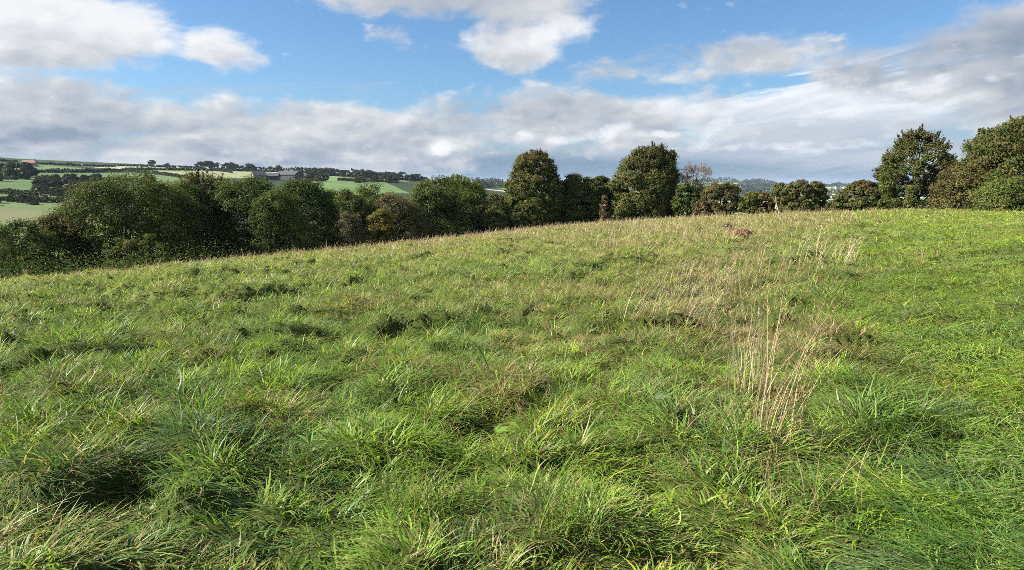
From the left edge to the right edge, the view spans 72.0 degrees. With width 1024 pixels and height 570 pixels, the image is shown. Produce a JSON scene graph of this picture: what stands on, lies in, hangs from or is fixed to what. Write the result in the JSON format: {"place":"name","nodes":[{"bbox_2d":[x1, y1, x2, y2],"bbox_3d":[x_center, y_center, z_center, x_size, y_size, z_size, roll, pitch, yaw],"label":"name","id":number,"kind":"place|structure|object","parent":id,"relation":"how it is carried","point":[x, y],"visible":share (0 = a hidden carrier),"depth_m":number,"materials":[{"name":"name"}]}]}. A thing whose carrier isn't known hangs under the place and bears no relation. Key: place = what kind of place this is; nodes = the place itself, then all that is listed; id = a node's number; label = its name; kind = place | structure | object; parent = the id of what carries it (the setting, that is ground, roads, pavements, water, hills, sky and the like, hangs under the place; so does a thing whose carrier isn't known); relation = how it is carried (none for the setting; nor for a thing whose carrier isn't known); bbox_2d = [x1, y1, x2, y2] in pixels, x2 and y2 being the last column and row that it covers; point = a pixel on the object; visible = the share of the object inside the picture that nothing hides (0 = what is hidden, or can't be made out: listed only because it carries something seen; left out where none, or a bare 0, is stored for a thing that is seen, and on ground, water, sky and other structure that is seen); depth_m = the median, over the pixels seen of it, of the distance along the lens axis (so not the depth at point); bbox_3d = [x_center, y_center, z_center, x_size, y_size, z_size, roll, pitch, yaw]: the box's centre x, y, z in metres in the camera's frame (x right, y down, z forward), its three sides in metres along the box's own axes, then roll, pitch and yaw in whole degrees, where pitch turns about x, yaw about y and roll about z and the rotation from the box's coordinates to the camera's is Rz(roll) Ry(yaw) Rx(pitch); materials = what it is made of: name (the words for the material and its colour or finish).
{"place":"outdoors","nodes":[
{"label":"outdoors","id":0,"kind":"place"},
{"bbox_2d":[0,157,1023,569],"bbox_3d":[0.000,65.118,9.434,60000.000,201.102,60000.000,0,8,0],"label":"ground","id":1,"kind":"structure","parent":0,"point":[12,211],"depth_m":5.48,"materials":[{"name":"plant"}]},
{"bbox_2d":[0,163,4,175],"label":"broadleaf tree","id":2,"kind":"object","parent":1,"relation":"on","point":[1,168],"visible":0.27,"depth_m":476.11,"materials":[{"name":"green plant"}]},
{"bbox_2d":[4,175,18,179],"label":"hedge","id":3,"kind":"object","parent":1,"relation":"on","point":[11,177],"visible":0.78,"depth_m":455.56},
{"bbox_2d":[5,194,18,201],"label":"thorn bush","id":4,"kind":"object","parent":1,"relation":"on","point":[9,196],"visible":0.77,"depth_m":299.47,"materials":[{"name":"green plant"}]},
{"bbox_2d":[0,221,28,280],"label":"bush","id":5,"kind":"object","parent":1,"relation":"on","point":[9,249],"visible":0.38,"depth_m":43.81,"materials":[{"name":"green plant"}]},
{"bbox_2d":[2,160,33,178],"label":"broadleaf tree","id":6,"kind":"object","parent":1,"relation":"on","point":[9,170],"visible":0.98,"depth_m":467.56,"materials":[{"name":"green plant"}]},
{"bbox_2d":[0,188,38,195],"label":"hedge","id":7,"kind":"object","parent":1,"relation":"on","point":[18,191],"visible":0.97,"depth_m":335.39,"materials":[{"name":"plant"}]},
{"bbox_2d":[15,194,27,202],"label":"thorn bush","id":8,"kind":"object","parent":1,"relation":"on","point":[21,196],"visible":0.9,"depth_m":297.67,"materials":[{"name":"green plant"}]},
{"bbox_2d":[18,163,40,175],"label":"broadleaf tree","id":9,"kind":"object","parent":1,"relation":"on","point":[35,171],"visible":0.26,"depth_m":501.31,"materials":[{"name":"green plant"}]},
{"bbox_2d":[21,159,38,165],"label":"farmhouse","id":10,"kind":"object","parent":1,"relation":"on","point":[34,162],"visible":0.55,"depth_m":698.09,"materials":[{"name":"red tile"}]},
{"bbox_2d":[24,198,39,204],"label":"thorn bush","id":11,"kind":"object","parent":1,"relation":"on","point":[29,200],"visible":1,"depth_m":291.26,"materials":[{"name":"green plant"}]},
{"bbox_2d":[0,217,70,275],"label":"bush","id":12,"kind":"object","parent":1,"relation":"on","point":[29,234],"visible":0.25,"depth_m":47.34,"materials":[{"name":"green plant"}]},
{"bbox_2d":[0,495,76,539],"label":"dead stalk","id":13,"kind":"object","parent":1,"relation":"on","point":[7,527],"visible":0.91,"depth_m":2.94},
{"bbox_2d":[36,184,47,191],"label":"broadleaf tree","id":14,"kind":"object","parent":1,"relation":"on","point":[38,187],"visible":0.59,"depth_m":354.90,"materials":[{"name":"green plant"}]},
{"bbox_2d":[38,186,49,193],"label":"broadleaf tree","id":15,"kind":"object","parent":1,"relation":"on","point":[43,191],"visible":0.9,"depth_m":348.57,"materials":[{"name":"green plant"}]},
{"bbox_2d":[0,194,92,202],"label":"hedge","id":16,"kind":"object","parent":1,"relation":"on","point":[57,199],"visible":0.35,"depth_m":303.02,"materials":[{"name":"plant"}]},
{"bbox_2d":[48,179,60,186],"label":"broadleaf tree","id":17,"kind":"object","parent":1,"relation":"on","point":[53,182],"visible":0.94,"depth_m":392.14,"materials":[{"name":"green plant"}]},
{"bbox_2d":[50,186,63,195],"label":"broadleaf tree","id":18,"kind":"object","parent":1,"relation":"on","point":[54,188],"visible":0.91,"depth_m":339.61,"materials":[{"name":"green plant"}]},
{"bbox_2d":[54,188,63,195],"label":"broadleaf tree","id":19,"kind":"object","parent":1,"relation":"on","point":[59,192],"visible":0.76,"depth_m":338.24,"materials":[{"name":"green plant"}]},
{"bbox_2d":[19,213,100,275],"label":"bush","id":20,"kind":"object","parent":1,"relation":"on","point":[43,221],"visible":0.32,"depth_m":49.90,"materials":[{"name":"green plant"}]},
{"bbox_2d":[38,162,90,166],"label":"hedge","id":21,"kind":"object","parent":1,"relation":"on","point":[67,163],"visible":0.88,"depth_m":768.70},
{"bbox_2d":[62,175,70,183],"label":"broadleaf tree","id":22,"kind":"object","parent":1,"relation":"on","point":[66,180],"visible":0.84,"depth_m":427.80,"materials":[{"name":"green plant"}]},
{"bbox_2d":[37,167,123,172],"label":"hedge","id":23,"kind":"object","parent":1,"relation":"on","point":[82,170],"visible":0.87,"depth_m":619.10,"materials":[{"name":"plant"}]},
{"bbox_2d":[79,174,86,181],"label":"broadleaf tree","id":24,"kind":"object","parent":1,"relation":"on","point":[83,177],"visible":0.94,"depth_m":455.52,"materials":[{"name":"green plant"}]},
{"bbox_2d":[16,465,178,551],"bbox_3d":[-1.878,0.957,3.125,0.832,0.362,0.689,-4,9,-27],"label":"dead stalk","id":25,"kind":"object","parent":1,"relation":"on","point":[79,521],"visible":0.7,"depth_m":3.05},
{"bbox_2d":[91,164,116,166],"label":"hedge","id":26,"kind":"object","parent":1,"relation":"on","point":[99,165],"visible":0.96,"depth_m":794.51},
{"bbox_2d":[36,168,211,272],"bbox_3d":[-29.471,-4.080,54.528,11.801,9.805,10.042,-4,9,-28],"label":"hedgerow tree","id":27,"kind":"object","parent":1,"relation":"on","point":[80,205],"visible":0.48,"depth_m":52.31,"materials":[{"name":"green plant"}]},
{"bbox_2d":[101,233,171,269],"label":"bush","id":28,"kind":"object","parent":1,"relation":"on","point":[131,244],"visible":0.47,"depth_m":48.32,"materials":[{"name":"green plant"}]},
{"bbox_2d":[116,164,195,167],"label":"hedge","id":29,"kind":"object","parent":1,"relation":"on","point":[148,165],"visible":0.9,"depth_m":879.07,"materials":[{"name":"plant"}]},
{"bbox_2d":[127,168,187,177],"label":"hedge","id":30,"kind":"object","parent":1,"relation":"on","point":[159,173],"visible":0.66,"depth_m":641.60,"materials":[{"name":"plant"}]},
{"bbox_2d":[131,179,230,260],"bbox_3d":[-27.925,-4.352,59.719,7.891,9.177,7.383,-4,9,-25],"label":"hedgerow tree","id":31,"kind":"object","parent":1,"relation":"on","point":[208,221],"visible":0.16,"depth_m":58.82,"materials":[{"name":"green plant"}]},
{"bbox_2d":[124,167,252,170],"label":"hedge","id":32,"kind":"object","parent":1,"relation":"on","point":[178,169],"visible":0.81,"depth_m":803.78,"materials":[{"name":"plant"}]},
{"bbox_2d":[143,362,253,420],"bbox_3d":[-2.068,0.675,4.679,0.793,0.469,0.794,0,8,0],"label":"cocksfoot tuft","id":33,"kind":"object","parent":1,"relation":"on","point":[208,400],"visible":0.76,"depth_m":4.68,"materials":[{"name":"green plant"}]},
{"bbox_2d":[173,168,243,257],"bbox_3d":[-26.847,-5.050,62.575,5.994,10.584,5.717,-6,10,-36],"label":"hedgerow tree","id":34,"kind":"object","parent":1,"relation":"on","point":[195,178],"visible":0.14,"depth_m":61.01,"materials":[{"name":"green plant"}]},
{"bbox_2d":[208,168,232,172],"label":"hedge","id":35,"kind":"object","parent":1,"relation":"on","point":[223,170],"visible":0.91,"depth_m":832.78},
{"bbox_2d":[205,171,297,259],"bbox_3d":[-22.985,-4.850,61.975,8.175,10.144,7.287,-6,10,-35],"label":"hedgerow tree","id":36,"kind":"object","parent":1,"relation":"on","point":[240,204],"visible":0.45,"depth_m":59.93,"materials":[{"name":"green plant"}]},
{"bbox_2d":[251,169,265,178],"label":"farmhouse","id":37,"kind":"object","parent":1,"relation":"on","point":[262,173],"visible":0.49,"depth_m":603.80,"materials":[{"name":"grey stone"}]},
{"bbox_2d":[266,173,280,179],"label":"farm shed","id":38,"kind":"structure","parent":1,"relation":"on","point":[273,176],"depth_m":611.15,"materials":[{"name":"grey metal"}]},
{"bbox_2d":[241,186,313,255],"bbox_3d":[-19.588,-4.306,58.999,6.029,7.887,5.166,-3,9,-18],"label":"tree","id":39,"kind":"object","parent":1,"relation":"on","point":[269,202],"visible":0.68,"depth_m":58.00,"materials":[{"name":"green plant"}]},
{"bbox_2d":[277,171,303,179],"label":"barn","id":40,"kind":"structure","parent":1,"relation":"on","point":[285,174],"depth_m":635.51,"materials":[{"name":"grey metal"}]},
{"bbox_2d":[291,432,312,445],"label":"dock plant","id":41,"kind":"object","parent":1,"relation":"on","point":[310,436],"visible":1,"depth_m":3.94,"materials":[{"name":"green plant"}]},
{"bbox_2d":[270,175,356,251],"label":"hedgerow tree","id":42,"kind":"object","parent":1,"relation":"on","point":[315,198],"visible":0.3,"depth_m":65.56,"materials":[{"name":"green plant"}]},
{"bbox_2d":[317,173,324,180],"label":"hedge tree","id":43,"kind":"object","parent":1,"relation":"on","point":[320,178],"visible":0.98,"depth_m":626.30,"materials":[{"name":"green plant"}]},
{"bbox_2d":[327,167,333,175],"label":"skyline tree","id":44,"kind":"object","parent":1,"relation":"on","point":[330,171],"visible":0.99,"depth_m":878.92,"materials":[{"name":"green plant"}]},
{"bbox_2d":[314,187,374,246],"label":"hedgerow tree","id":45,"kind":"object","parent":1,"relation":"on","point":[357,203],"visible":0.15,"depth_m":72.89,"materials":[{"name":"green plant"}]},
{"bbox_2d":[334,211,366,248],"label":"bush","id":46,"kind":"object","parent":1,"relation":"on","point":[346,218],"visible":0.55,"depth_m":64.05,"materials":[{"name":"green plant"}]},
{"bbox_2d":[344,168,358,177],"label":"skyline tree","id":47,"kind":"object","parent":1,"relation":"on","point":[351,175],"visible":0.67,"depth_m":881.25,"materials":[{"name":"green plant"}]},
{"bbox_2d":[352,175,364,182],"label":"hedge tree","id":48,"kind":"object","parent":1,"relation":"on","point":[359,181],"visible":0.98,"depth_m":651.37,"materials":[{"name":"green plant"}]},
{"bbox_2d":[360,170,369,178],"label":"skyline tree","id":49,"kind":"object","parent":1,"relation":"on","point":[366,175],"visible":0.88,"depth_m":863.41,"materials":[{"name":"green plant"}]},
{"bbox_2d":[337,177,397,182],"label":"hedge","id":50,"kind":"object","parent":1,"relation":"on","point":[351,179],"visible":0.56,"depth_m":711.95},
{"bbox_2d":[370,175,378,182],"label":"hedge tree","id":51,"kind":"object","parent":1,"relation":"on","point":[374,178],"visible":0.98,"depth_m":706.20,"materials":[{"name":"green plant"}]},
{"bbox_2d":[348,180,406,244],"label":"hedgerow tree","id":52,"kind":"object","parent":1,"relation":"on","point":[367,193],"visible":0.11,"depth_m":76.50,"materials":[{"name":"green plant"}]},
{"bbox_2d":[362,208,399,245],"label":"bush","id":53,"kind":"object","parent":1,"relation":"on","point":[385,228],"visible":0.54,"depth_m":66.29,"materials":[{"name":"green plant"}]},
{"bbox_2d":[362,192,431,242],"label":"bush","id":54,"kind":"object","parent":1,"relation":"on","point":[392,201],"visible":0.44,"depth_m":73.78,"materials":[{"name":"green plant"}]},
{"bbox_2d":[412,174,423,180],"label":"skyline tree","id":55,"kind":"object","parent":1,"relation":"on","point":[420,176],"visible":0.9,"depth_m":957.60,"materials":[{"name":"green plant"}]},
{"bbox_2d":[339,444,499,532],"bbox_3d":[-0.431,0.953,3.265,0.816,0.429,0.753,0,8,0],"label":"cocksfoot tuft","id":56,"kind":"object","parent":1,"relation":"on","point":[413,488],"visible":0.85,"depth_m":3.32,"materials":[{"name":"green plant"}]},
{"bbox_2d":[404,180,465,238],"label":"hedgerow tree","id":57,"kind":"object","parent":1,"relation":"on","point":[423,193],"visible":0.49,"depth_m":81.73,"materials":[{"name":"green plant"}]},
{"bbox_2d":[413,173,496,237],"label":"hedgerow tree","id":58,"kind":"object","parent":1,"relation":"on","point":[473,192],"visible":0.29,"depth_m":86.94,"materials":[{"name":"green plant"}]},
{"bbox_2d":[0,196,932,279],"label":"undergrowth","id":59,"kind":"object","parent":1,"relation":"on","point":[40,272],"visible":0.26,"depth_m":45.64,"materials":[{"name":"green plant"}]},
{"bbox_2d":[470,203,508,232],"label":"bush","id":60,"kind":"object","parent":1,"relation":"on","point":[485,216],"visible":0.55,"depth_m":84.75,"materials":[{"name":"green plant"}]},
{"bbox_2d":[472,177,507,187],"bbox_3d":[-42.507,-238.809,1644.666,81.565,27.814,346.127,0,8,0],"label":"hedge","id":61,"kind":"object","parent":1,"relation":"on","point":[490,183],"visible":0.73,"depth_m":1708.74,"materials":[{"name":"plant"}]},
{"bbox_2d":[487,191,507,225],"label":"bush","id":62,"kind":"object","parent":1,"relation":"on","point":[495,196],"visible":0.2,"depth_m":94.83,"materials":[{"name":"green plant"}]},
{"bbox_2d":[493,423,507,434],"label":"dock plant","id":63,"kind":"object","parent":1,"relation":"on","point":[496,431],"visible":0.98,"depth_m":4.19,"materials":[{"name":"green plant"}]},
{"bbox_2d":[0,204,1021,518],"bbox_3d":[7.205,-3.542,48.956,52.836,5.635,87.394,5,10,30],"label":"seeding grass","id":64,"kind":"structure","parent":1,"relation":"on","point":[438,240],"depth_m":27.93,"materials":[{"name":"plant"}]},
{"bbox_2d":[0,222,1023,363],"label":"meadow grass","id":65,"kind":"structure","parent":1,"relation":"on","point":[350,295],"depth_m":12.19,"materials":[{"name":"plant"}]},
{"bbox_2d":[0,207,1023,284],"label":"meadow grass","id":66,"kind":"structure","parent":1,"relation":"on","point":[943,217],"depth_m":30.00,"materials":[{"name":"plant"}]},
{"bbox_2d":[496,194,548,230],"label":"bush","id":67,"kind":"object","parent":1,"relation":"on","point":[517,219],"visible":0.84,"depth_m":88.70,"materials":[{"name":"green plant"}]},
{"bbox_2d":[501,148,566,226],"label":"hedgerow tree","id":68,"kind":"object","parent":1,"relation":"on","point":[526,170],"visible":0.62,"depth_m":93.26,"materials":[{"name":"green plant"}]},
{"bbox_2d":[489,449,637,562],"bbox_3d":[0.207,0.965,3.039,0.633,0.426,0.759,5,9,29],"label":"cocksfoot tuft","id":69,"kind":"object","parent":1,"relation":"on","point":[564,512],"visible":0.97,"depth_m":3.06,"materials":[{"name":"green plant"}]},
{"bbox_2d":[560,172,600,223],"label":"hedgerow tree","id":70,"kind":"object","parent":1,"relation":"on","point":[574,192],"visible":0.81,"depth_m":94.48,"materials":[{"name":"green plant"}]},
{"bbox_2d":[579,174,614,220],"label":"hedgerow tree","id":71,"kind":"object","parent":1,"relation":"on","point":[600,180],"visible":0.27,"depth_m":96.28,"materials":[{"name":"green plant"}]},
{"bbox_2d":[599,195,610,221],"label":"dead shrub","id":72,"kind":"object","parent":1,"relation":"on","point":[605,215],"visible":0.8,"depth_m":91.57,"materials":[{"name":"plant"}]},
{"bbox_2d":[605,141,681,220],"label":"hedgerow tree","id":73,"kind":"object","parent":1,"relation":"on","point":[659,174],"visible":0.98,"depth_m":91.96,"materials":[{"name":"green plant"}]},
{"bbox_2d":[654,393,668,401],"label":"dock plant","id":74,"kind":"object","parent":1,"relation":"on","point":[658,396],"visible":0.99,"depth_m":4.39,"materials":[{"name":"green plant"}]},
{"bbox_2d":[623,267,748,329],"bbox_3d":[1.968,0.187,8.031,1.422,0.733,1.308,-6,10,-34],"label":"dry grass clump","id":75,"kind":"object","parent":1,"relation":"on","point":[642,306],"visible":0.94,"depth_m":7.97,"materials":[{"name":"plant"}]},
{"bbox_2d":[670,182,703,218],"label":"bush","id":76,"kind":"object","parent":1,"relation":"on","point":[680,202],"visible":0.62,"depth_m":89.64,"materials":[{"name":"green plant"}]},
{"bbox_2d":[679,161,714,194],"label":"bare tree","id":77,"kind":"object","parent":1,"relation":"on","point":[695,182],"visible":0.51,"depth_m":95.44,"materials":[{"name":"grey plant"}]},
{"bbox_2d":[691,200,728,216],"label":"bush","id":78,"kind":"object","parent":1,"relation":"on","point":[697,210],"visible":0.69,"depth_m":85.56,"materials":[{"name":"green plant"}]},
{"bbox_2d":[663,246,765,282],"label":"dry grass clump","id":79,"kind":"object","parent":1,"relation":"on","point":[719,265],"visible":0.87,"depth_m":11.61,"materials":[{"name":"plant"}]},
{"bbox_2d":[700,177,738,180],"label":"hedge","id":80,"kind":"object","parent":1,"relation":"on","point":[726,179],"visible":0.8,"depth_m":5232.81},
{"bbox_2d":[699,181,743,215],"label":"bush","id":81,"kind":"object","parent":1,"relation":"on","point":[711,191],"visible":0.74,"depth_m":87.14,"materials":[{"name":"green plant"}]},
{"bbox_2d":[722,223,752,240],"bbox_3d":[6.886,-1.492,21.426,0.958,0.794,0.228,3,9,18],"label":"dog","id":82,"kind":"object","parent":1,"relation":"on","point":[745,232],"visible":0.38,"depth_m":21.35},
{"bbox_2d":[736,191,762,214],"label":"bush","id":83,"kind":"object","parent":1,"relation":"on","point":[744,204],"visible":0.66,"depth_m":85.13,"materials":[{"name":"green plant"}]},
{"bbox_2d":[721,261,781,403],"bbox_3d":[1.670,0.325,4.925,0.471,1.041,0.430,0,8,0],"label":"dry grass clump","id":84,"kind":"object","parent":1,"relation":"on","point":[753,346],"visible":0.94,"depth_m":4.92,"materials":[{"name":"plant"}]},
{"bbox_2d":[736,182,775,187],"bbox_3d":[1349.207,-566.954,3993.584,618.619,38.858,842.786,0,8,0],"label":"hedge","id":85,"kind":"object","parent":1,"relation":"on","point":[749,184],"visible":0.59,"depth_m":3916.37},
{"bbox_2d":[739,185,773,193],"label":"hedge","id":86,"kind":"object","parent":1,"relation":"on","point":[764,188],"visible":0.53,"depth_m":2993.46,"materials":[{"name":"plant"}]},
{"bbox_2d":[742,178,776,182],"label":"hedge","id":87,"kind":"object","parent":1,"relation":"on","point":[752,180],"visible":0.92,"depth_m":4972.37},
{"bbox_2d":[752,190,775,214],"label":"bush","id":88,"kind":"object","parent":1,"relation":"on","point":[766,197],"visible":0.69,"depth_m":84.70,"materials":[{"name":"green plant"}]},
{"bbox_2d":[769,179,830,212],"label":"hawthorn bush","id":89,"kind":"object","parent":1,"relation":"on","point":[791,195],"visible":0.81,"depth_m":79.32,"materials":[{"name":"green plant"}]},
{"bbox_2d":[703,373,901,527],"bbox_3d":[1.430,0.765,3.479,0.920,0.667,0.929,0,8,0],"label":"grass clump","id":90,"kind":"object","parent":1,"relation":"on","point":[800,468],"visible":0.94,"depth_m":3.38,"materials":[{"name":"plant"}]},
{"bbox_2d":[751,264,875,443],"bbox_3d":[1.708,0.395,4.048,0.611,1.066,0.594,0,8,0],"label":"dry grass clump","id":91,"kind":"object","parent":1,"relation":"on","point":[783,394],"visible":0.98,"depth_m":4.05,"materials":[{"name":"plant"}]},
{"bbox_2d":[790,225,869,264],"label":"dry grass clump","id":92,"kind":"object","parent":1,"relation":"on","point":[850,255],"visible":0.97,"depth_m":13.33,"materials":[{"name":"plant"}]},
{"bbox_2d":[825,201,846,211],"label":"bush","id":93,"kind":"object","parent":1,"relation":"on","point":[828,207],"visible":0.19,"depth_m":76.17,"materials":[{"name":"green plant"}]},
{"bbox_2d":[828,187,844,193],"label":"hedge","id":94,"kind":"object","parent":1,"relation":"on","point":[835,191],"visible":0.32,"depth_m":2477.95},
{"bbox_2d":[824,181,850,185],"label":"hedge","id":95,"kind":"object","parent":1,"relation":"on","point":[838,183],"visible":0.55,"depth_m":4728.85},
{"bbox_2d":[831,179,886,210],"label":"hawthorn bush","id":96,"kind":"object","parent":1,"relation":"on","point":[861,190],"visible":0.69,"depth_m":71.99,"materials":[{"name":"green plant"}]},
{"bbox_2d":[877,195,898,209],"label":"bush","id":97,"kind":"object","parent":1,"relation":"on","point":[880,204],"visible":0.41,"depth_m":68.32,"materials":[{"name":"green plant"}]},
{"bbox_2d":[870,124,959,208],"bbox_3d":[37.727,-10.602,65.210,7.795,8.520,7.287,1,8,9],"label":"hedgerow tree","id":98,"kind":"object","parent":1,"relation":"on","point":[906,145],"visible":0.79,"depth_m":64.49,"materials":[{"name":"green plant"}]},
{"bbox_2d":[827,442,1023,569],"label":"cocksfoot tuft","id":99,"kind":"object","parent":1,"relation":"on","point":[909,526],"visible":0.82,"depth_m":3.10,"materials":[{"name":"green plant"}]},
{"bbox_2d":[925,160,1022,209],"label":"bush","id":100,"kind":"object","parent":1,"relation":"on","point":[947,190],"visible":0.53,"depth_m":48.88,"materials":[{"name":"green plant"}]},
{"bbox_2d":[952,115,1023,207],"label":"hedgerow tree","id":101,"kind":"object","parent":1,"relation":"on","point":[1008,136],"visible":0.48,"depth_m":47.82,"materials":[{"name":"green plant"}]},
{"bbox_2d":[959,129,1016,171],"bbox_3d":[35.510,-8.348,52.670,5.015,6.520,4.610,5,10,33],"label":"hedgerow tree","id":102,"kind":"object","parent":1,"relation":"on","point":[968,142],"visible":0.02,"depth_m":52.77,"materials":[{"name":"green plant"}]},
{"bbox_2d":[969,169,1023,211],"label":"bush","id":103,"kind":"object","parent":1,"relation":"on","point":[998,193],"visible":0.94,"depth_m":44.48,"materials":[{"name":"green plant"}]},
{"bbox_2d":[0,0,1023,184],"label":"sky","id":104,"kind":"structure","parent":0,"point":[785,91],"materials":[{"name":"blue"}]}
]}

